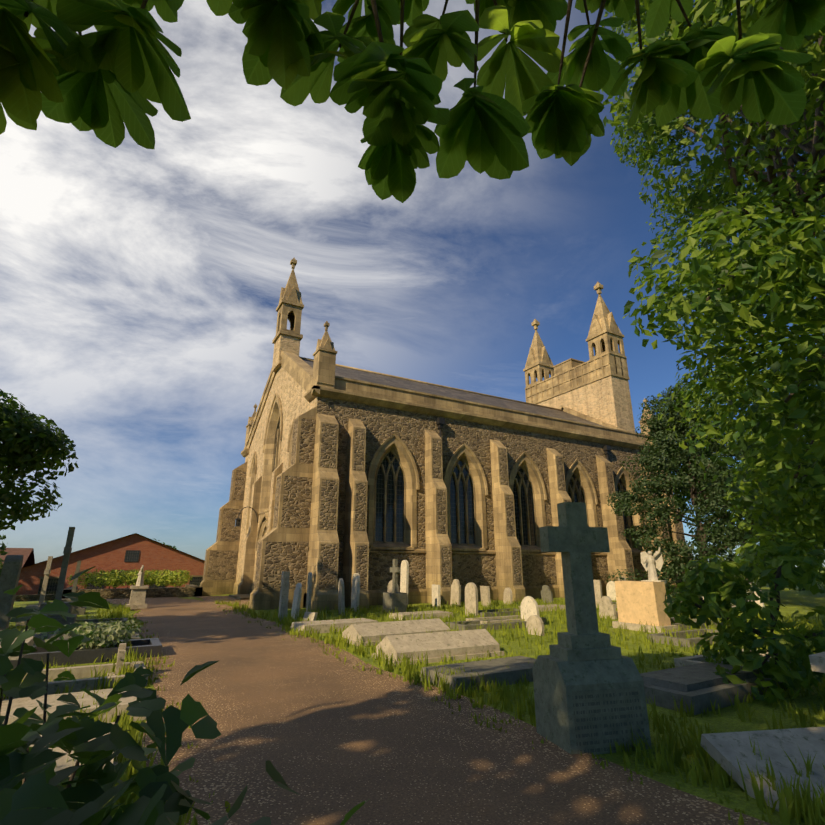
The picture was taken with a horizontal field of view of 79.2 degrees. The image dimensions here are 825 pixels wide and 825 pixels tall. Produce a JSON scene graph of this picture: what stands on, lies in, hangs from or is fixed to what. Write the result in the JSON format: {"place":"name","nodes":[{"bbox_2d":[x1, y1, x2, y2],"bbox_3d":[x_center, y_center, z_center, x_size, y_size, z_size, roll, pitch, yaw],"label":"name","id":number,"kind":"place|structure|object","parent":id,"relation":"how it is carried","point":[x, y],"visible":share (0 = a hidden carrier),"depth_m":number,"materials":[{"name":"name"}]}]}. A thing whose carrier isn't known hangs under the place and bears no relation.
{"place":"outdoors","nodes":[
{"label":"outdoors","id":0,"kind":"place"},
{"bbox_2d":[0,0,824,566],"label":"sky","id":1,"kind":"structure","parent":0,"point":[140,287],"materials":[{"name":"blue"}]},
{"bbox_2d":[9,567,824,824],"bbox_3d":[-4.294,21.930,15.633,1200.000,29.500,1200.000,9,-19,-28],"label":"ground","id":2,"kind":"structure","parent":0,"point":[802,602],"depth_m":6.40,"materials":[{"name":"green plant"}]},
{"bbox_2d":[0,534,8,575],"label":"shrub","id":3,"kind":"object","parent":2,"relation":"on","point":[2,549],"visible":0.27,"depth_m":14.85,"materials":[{"name":"green plant"}]},
{"bbox_2d":[0,389,78,530],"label":"tree","id":4,"kind":"object","parent":2,"relation":"on","point":[20,443],"visible":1,"depth_m":19.83,"materials":[{"name":"green plant"}]},
{"bbox_2d":[0,533,204,601],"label":"buildings","id":5,"kind":"structure","parent":2,"relation":"on","point":[136,551],"depth_m":39.36,"materials":[{"name":"brick"}]},
{"bbox_2d":[67,569,192,588],"bbox_3d":[-16.071,9.647,28.679,6.198,1.233,4.872,9,-19,-28],"label":"hedge","id":6,"kind":"object","parent":2,"relation":"on","point":[112,578],"visible":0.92,"depth_m":28.21,"materials":[{"name":"green plant"}]},
{"bbox_2d":[0,566,368,824],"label":"shrub","id":7,"kind":"object","parent":2,"relation":"on","point":[36,788],"visible":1,"depth_m":0.98,"materials":[{"name":"green plant"}]},
{"bbox_2d":[0,0,824,202],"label":"chestnut","id":8,"kind":"object","parent":2,"relation":"on","point":[109,78],"visible":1,"depth_m":2.02,"materials":[{"name":"green plant"}]},
{"bbox_2d":[0,502,824,811],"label":"graves","id":9,"kind":"object","parent":2,"relation":"on","point":[594,688],"visible":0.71,"depth_m":6.22,"materials":[{"name":"stone"}]},
{"bbox_2d":[23,619,142,652],"bbox_3d":[-6.066,4.163,9.183,1.957,0.593,1.297,9,-19,-28],"label":"pale plant","id":10,"kind":"object","parent":9,"relation":"on","point":[113,630],"visible":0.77,"depth_m":9.13,"materials":[{"name":"green plant"}]},
{"bbox_2d":[0,595,824,824],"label":"tufts","id":11,"kind":"object","parent":2,"relation":"on","point":[806,809],"visible":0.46,"depth_m":6.28,"materials":[{"name":"green plant"}]},
{"bbox_2d":[200,258,691,610],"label":"church","id":12,"kind":"structure","parent":2,"relation":"on","point":[345,473],"depth_m":25.71,"materials":[{"name":"stone"}]},
{"bbox_2d":[598,0,824,583],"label":"tree","id":13,"kind":"object","parent":2,"relation":"on","point":[778,256],"visible":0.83,"depth_m":7.12,"materials":[{"name":"green plant"}]},
{"bbox_2d":[605,383,824,597],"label":"tree","id":14,"kind":"object","parent":2,"relation":"on","point":[664,450],"visible":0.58,"depth_m":23.93,"materials":[{"name":"green plant"}]},
{"bbox_2d":[663,531,824,703],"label":"bush","id":15,"kind":"object","parent":2,"relation":"on","point":[777,575],"visible":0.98,"depth_m":6.75,"materials":[{"name":"green plant"}]},
{"bbox_2d":[671,431,824,582],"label":"tree","id":16,"kind":"object","parent":2,"relation":"on","point":[687,496],"visible":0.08,"depth_m":38.49,"materials":[{"name":"green plant"}]},
{"bbox_2d":[741,397,824,541],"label":"tree","id":17,"kind":"object","parent":2,"relation":"on","point":[760,441],"depth_m":27.57,"materials":[{"name":"green plant"}]},
{"bbox_2d":[106,596,772,824],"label":"path","id":18,"kind":"structure","parent":0,"point":[332,738],"depth_m":4.53,"materials":[{"name":"brown gravel"}]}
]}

